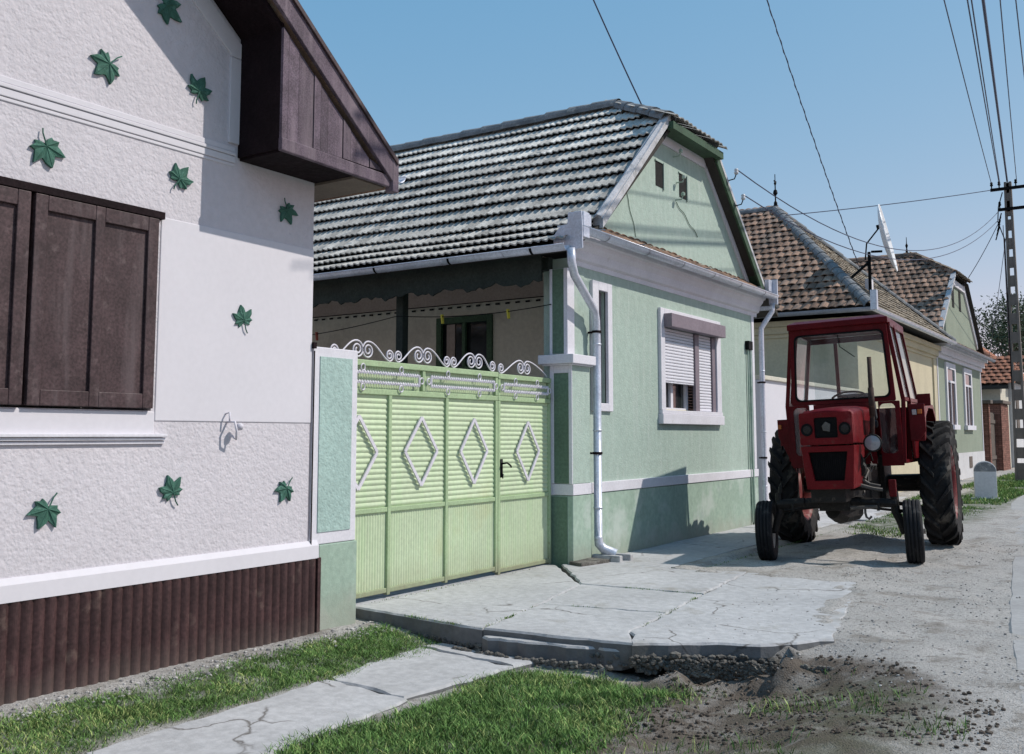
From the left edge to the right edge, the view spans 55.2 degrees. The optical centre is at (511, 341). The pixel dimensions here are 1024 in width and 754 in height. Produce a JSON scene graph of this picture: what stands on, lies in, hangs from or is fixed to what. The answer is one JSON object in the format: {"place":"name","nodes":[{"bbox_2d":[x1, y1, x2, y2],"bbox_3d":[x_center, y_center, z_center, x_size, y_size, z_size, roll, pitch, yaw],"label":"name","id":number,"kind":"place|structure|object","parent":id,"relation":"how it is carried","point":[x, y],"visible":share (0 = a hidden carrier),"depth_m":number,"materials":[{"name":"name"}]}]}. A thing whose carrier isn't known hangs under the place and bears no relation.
{"place":"outdoors","nodes":[
{"label":"outdoors","id":0,"kind":"place"},
{"bbox_2d":[0,620,447,753],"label":"grass","id":1,"kind":"structure","parent":0,"point":[355,645],"depth_m":6.21,"materials":[{"name":"green plant"}]},
{"bbox_2d":[0,467,1023,753],"bbox_3d":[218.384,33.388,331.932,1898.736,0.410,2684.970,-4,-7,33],"label":"ground","id":2,"kind":"structure","parent":0,"point":[826,553],"depth_m":6.74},
{"bbox_2d":[0,621,397,723],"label":"pebbles","id":3,"kind":"object","parent":2,"relation":"on","point":[59,698],"visible":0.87,"depth_m":6.48,"materials":[{"name":"grey gravel"}]},
{"bbox_2d":[0,0,405,705],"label":"white house","id":4,"kind":"structure","parent":2,"relation":"on","point":[172,172],"depth_m":6.90,"materials":[{"name":"paint"}]},
{"bbox_2d":[86,643,537,753],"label":"footpath","id":5,"kind":"structure","parent":2,"relation":"on","point":[258,727],"depth_m":6.08,"materials":[{"name":"concrete"}]},
{"bbox_2d":[307,347,357,629],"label":"gate pillar","id":6,"kind":"structure","parent":2,"relation":"on","point":[334,466],"depth_m":8.28,"materials":[{"name":"green paint"}]},
{"bbox_2d":[330,339,498,598],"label":"driveway gate","id":7,"kind":"structure","parent":6,"relation":"attached to","point":[426,506],"depth_m":9.62,"materials":[{"name":"metal"}]},
{"bbox_2d":[261,664,726,753],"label":"grass","id":8,"kind":"structure","parent":2,"relation":"on","point":[456,728],"depth_m":5.78,"materials":[{"name":"green plant"}]},
{"bbox_2d":[312,98,778,568],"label":"green house","id":9,"kind":"structure","parent":2,"relation":"on","point":[613,232],"depth_m":13.96,"materials":[{"name":"paint"}]},
{"bbox_2d":[312,304,550,334],"bbox_3d":[-2.201,-0.200,13.552,6.421,0.198,0.011,-4,-7,33],"label":"clothes line","id":10,"kind":"object","parent":9,"relation":"attached to","point":[435,316],"visible":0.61,"depth_m":12.71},
{"bbox_2d":[506,309,509,318],"bbox_3d":[-0.047,-0.342,12.133,0.046,0.124,0.033,-4,-7,33],"label":"clothes peg","id":11,"kind":"object","parent":10,"relation":"hanging from","point":[508,314],"visible":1,"depth_m":12.12,"materials":[{"name":"yellow plastic"}]},
{"bbox_2d":[436,314,492,372],"bbox_3d":[-0.682,0.791,14.137,1.000,2.320,0.090,-4,-7,33],"label":"veranda window","id":12,"kind":"structure","parent":9,"relation":"in","point":[457,337],"depth_m":14.20,"materials":[{"name":"green glass"}]},
{"bbox_2d":[495,360,550,574],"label":"pedestrian gate","id":13,"kind":"structure","parent":9,"relation":"attached to","point":[524,472],"depth_m":11.12,"materials":[{"name":"metal"}]},
{"bbox_2d":[590,280,612,411],"bbox_3d":[0.986,0.070,12.435,0.390,1.630,0.520,-4,-7,33],"label":"narrow window","id":14,"kind":"structure","parent":9,"relation":"in","point":[595,286],"depth_m":12.44,"materials":[{"name":"white paint"}]},
{"bbox_2d":[593,0,646,115],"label":"power cable","id":15,"kind":"object","parent":9,"relation":"attached to","point":[617,52],"visible":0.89,"depth_m":15.12,"materials":[{"name":"black rubber"}]},
{"bbox_2d":[658,307,725,424],"bbox_3d":[2.676,0.420,14.674,0.340,1.640,2.280,-4,-7,33],"label":"window frame","id":16,"kind":"structure","parent":9,"relation":"in","point":[683,371],"depth_m":14.66,"materials":[{"name":"white paint"}]},
{"bbox_2d":[356,562,855,670],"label":"driveway slabs","id":17,"kind":"structure","parent":2,"relation":"on","point":[616,616],"depth_m":8.35,"materials":[{"name":"concrete"}]},
{"bbox_2d":[569,557,609,566],"bbox_3d":[0.897,2.594,11.434,0.298,0.075,0.555,-4,-7,33],"label":"downpipe splash slab","id":18,"kind":"object","parent":17,"relation":"on","point":[587,562],"depth_m":11.34,"materials":[{"name":"concrete"}]},
{"bbox_2d":[411,631,840,679],"bbox_3d":[0.475,2.364,7.503,3.971,0.188,0.760,-2,-6,19],"label":"rubble","id":19,"kind":"object","parent":2,"relation":"on","point":[653,663],"visible":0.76,"depth_m":7.02,"materials":[{"name":"concrete"}]},
{"bbox_2d":[371,515,885,641],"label":"weeds","id":20,"kind":"object","parent":2,"relation":"on","point":[505,617],"visible":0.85,"depth_m":8.47,"materials":[{"name":"green plant"}]},
{"bbox_2d":[576,665,970,753],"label":"grass","id":21,"kind":"structure","parent":2,"relation":"on","point":[796,703],"depth_m":5.38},
{"bbox_2d":[553,655,1005,752],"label":"soil clods","id":22,"kind":"object","parent":2,"relation":"on","point":[862,728],"visible":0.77,"depth_m":5.62,"materials":[{"name":"brown soil"}]},
{"bbox_2d":[755,375,859,500],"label":"yard wall","id":23,"kind":"structure","parent":2,"relation":"on","point":[775,394],"depth_m":17.78,"materials":[{"name":"white paint"}]},
{"bbox_2d":[637,539,1023,693],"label":"pebbles","id":24,"kind":"object","parent":2,"relation":"on","point":[921,678],"visible":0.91,"depth_m":8.05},
{"bbox_2d":[739,174,956,492],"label":"cream house","id":25,"kind":"structure","parent":2,"relation":"on","point":[811,273],"depth_m":24.59,"materials":[{"name":"paint"}]},
{"bbox_2d":[849,204,897,292],"bbox_3d":[9.335,-2.177,24.445,1.352,2.556,1.352,1,-6,-15],"label":"satellite dish","id":26,"kind":"object","parent":25,"relation":"attached to","point":[884,232],"visible":0.94,"depth_m":24.63,"materials":[{"name":"white metal"}]},
{"bbox_2d":[755,314,963,563],"bbox_3d":[4.529,1.245,13.144,2.378,3.090,3.704,-6,-8,28],"label":"tractor","id":27,"kind":"object","parent":2,"relation":"on","point":[838,457],"visible":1,"depth_m":12.77,"materials":[{"name":"metal"}]},
{"bbox_2d":[848,237,995,479],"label":"olive house","id":28,"kind":"structure","parent":2,"relation":"on","point":[937,293],"depth_m":34.23,"materials":[{"name":"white paint"}]},
{"bbox_2d":[944,362,960,429],"bbox_3d":[14.575,1.814,32.433,0.140,2.190,1.900,-4,-7,33],"label":"window","id":29,"kind":"structure","parent":28,"relation":"in","point":[950,369],"depth_m":32.43,"materials":[{"name":"white paint"}]},
{"bbox_2d":[962,368,976,429],"bbox_3d":[16.443,2.082,35.231,0.140,2.190,1.850,-4,-7,33],"label":"window","id":30,"kind":"structure","parent":28,"relation":"in","point":[967,374],"depth_m":35.18,"materials":[{"name":"white paint"}]},
{"bbox_2d":[971,461,999,499],"bbox_3d":[11.060,3.270,22.880,0.640,0.950,0.320,-2,-6,24],"label":"milestone","id":31,"kind":"object","parent":2,"relation":"on","point":[985,479],"visible":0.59,"depth_m":22.80,"materials":[{"name":"grey stone"}]},
{"bbox_2d":[982,400,992,462],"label":"brick pillar","id":32,"kind":"structure","parent":2,"relation":"on","point":[987,429],"depth_m":38.71,"materials":[{"name":"brown brick"}]},
{"bbox_2d":[974,289,1023,372],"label":"tree","id":33,"kind":"object","parent":2,"relation":"on","point":[999,336],"visible":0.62,"depth_m":67.15,"materials":[{"name":"green plant"}]},
{"bbox_2d":[989,400,1010,470],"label":"brick pillar","id":34,"kind":"structure","parent":2,"relation":"on","point":[999,409],"depth_m":41.77,"materials":[{"name":"brown brick"}]},
{"bbox_2d":[990,412,996,467],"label":"wooden gate","id":35,"kind":"structure","parent":34,"relation":"attached to","point":[993,441],"depth_m":41.17,"materials":[{"name":"grey wood"}]},
{"bbox_2d":[981,355,1023,467],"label":"outbuilding","id":36,"kind":"structure","parent":2,"relation":"on","point":[995,377],"depth_m":44.41,"materials":[{"name":"orange ceramic"}]},
{"bbox_2d":[990,179,1023,480],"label":"utility pole","id":37,"kind":"object","parent":2,"relation":"on","point":[1013,318],"visible":0.97,"depth_m":32.35,"materials":[{"name":"concrete"}]},
{"bbox_2d":[738,170,998,250],"bbox_3d":[9.978,-3.481,24.305,0.019,3.457,21.054,-4,-7,37],"label":"power cable","id":38,"kind":"object","parent":37,"relation":"attached to","point":[848,235],"visible":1,"depth_m":19.83,"materials":[{"name":"black rubber"}]},
{"bbox_2d":[745,195,999,259],"bbox_3d":[10.066,-3.206,24.394,0.019,3.486,20.766,-4,-7,37],"label":"power cable","id":39,"kind":"object","parent":37,"relation":"attached to","point":[852,249],"visible":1,"depth_m":20.00,"materials":[{"name":"black rubber"}]},
{"bbox_2d":[786,190,990,215],"bbox_3d":[11.975,-4.353,30.465,9.661,1.995,0.027,3,-6,-30],"label":"power cable","id":40,"kind":"object","parent":37,"relation":"attached to","point":[887,204],"visible":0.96,"depth_m":30.20,"materials":[{"name":"black rubber"}]},
{"bbox_2d":[943,0,991,183],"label":"power cable","id":41,"kind":"object","parent":37,"relation":"attached to","point":[965,83],"visible":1,"depth_m":21.75,"materials":[{"name":"black rubber"}]},
{"bbox_2d":[963,224,997,285],"bbox_3d":[16.352,-3.004,34.211,0.023,1.719,3.111,0,-5,2],"label":"power cable","id":42,"kind":"object","parent":37,"relation":"attached to","point":[982,253],"visible":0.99,"depth_m":33.92,"materials":[{"name":"black rubber"}]},
{"bbox_2d":[967,0,998,181],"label":"power cable","id":43,"kind":"object","parent":37,"relation":"attached to","point":[981,80],"visible":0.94,"depth_m":21.41,"materials":[{"name":"black rubber"}]},
{"bbox_2d":[971,0,999,184],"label":"power cable","id":44,"kind":"object","parent":37,"relation":"attached to","point":[984,83],"visible":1,"depth_m":21.60,"materials":[{"name":"black rubber"}]},
{"bbox_2d":[981,0,1007,181],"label":"power cable","id":45,"kind":"object","parent":37,"relation":"attached to","point":[991,59],"visible":1,"depth_m":21.93,"materials":[{"name":"black rubber"}]},
{"bbox_2d":[988,237,1005,361],"bbox_3d":[17.991,-1.391,36.370,0.019,3.916,8.214,-2,-6,21],"label":"power cable","id":46,"kind":"object","parent":37,"relation":"attached to","point":[997,297],"visible":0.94,"depth_m":35.88,"materials":[{"name":"black rubber"}]},
{"bbox_2d":[1003,226,1009,353],"bbox_3d":[19.887,-1.658,39.351,0.023,3.221,15.104,-3,-6,27],"label":"power cable","id":47,"kind":"object","parent":37,"relation":"attached to","point":[1006,289],"visible":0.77,"depth_m":37.55,"materials":[{"name":"black rubber"}]},
{"bbox_2d":[999,0,1016,179],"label":"power cable","id":48,"kind":"object","parent":37,"relation":"attached to","point":[1007,80],"visible":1,"depth_m":21.52,"materials":[{"name":"black rubber"}]},
{"bbox_2d":[1015,0,1023,74],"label":"power cable","id":49,"kind":"object","parent":37,"relation":"attached to","point":[1019,35],"visible":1,"depth_m":19.03,"materials":[{"name":"black rubber"}]},
{"bbox_2d":[298,0,1023,373],"label":"sky","id":50,"kind":"structure","parent":0,"point":[880,85],"materials":[{"name":"blue"}]},
{"bbox_2d":[616,497,905,567],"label":"pavement","id":51,"kind":"structure","parent":0,"point":[676,553],"depth_m":13.23,"materials":[{"name":"concrete"}]},
{"bbox_2d":[592,553,632,561],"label":"drain kerb","id":52,"kind":"structure","parent":51,"relation":"on","point":[618,557],"depth_m":11.72,"materials":[{"name":"concrete"}]},
{"bbox_2d":[767,0,859,267],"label":"power cable","id":53,"kind":"object","parent":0,"point":[809,125],"visible":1,"depth_m":20.72,"materials":[{"name":"black rubber"}]},
{"bbox_2d":[843,503,998,537],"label":"grass","id":54,"kind":"structure","parent":0,"point":[898,530],"depth_m":15.86,"materials":[{"name":"green plant"}]},
{"bbox_2d":[905,473,1023,504],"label":"grass","id":55,"kind":"structure","parent":0,"point":[1010,491],"depth_m":24.74,"materials":[{"name":"green plant"}]},
{"bbox_2d":[983,348,1023,466],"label":"house","id":56,"kind":"structure","parent":0,"point":[1019,423],"depth_m":46.53,"materials":[{"name":"white paint"}]},
{"bbox_2d":[1016,400,1019,427],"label":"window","id":57,"kind":"structure","parent":56,"relation":"in","point":[1017,402],"depth_m":46.88,"materials":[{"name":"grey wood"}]},
{"bbox_2d":[1008,495,1023,753],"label":"road","id":58,"kind":"structure","parent":0,"point":[1016,624],"depth_m":8.78,"materials":[{"name":"grey asphalt"}]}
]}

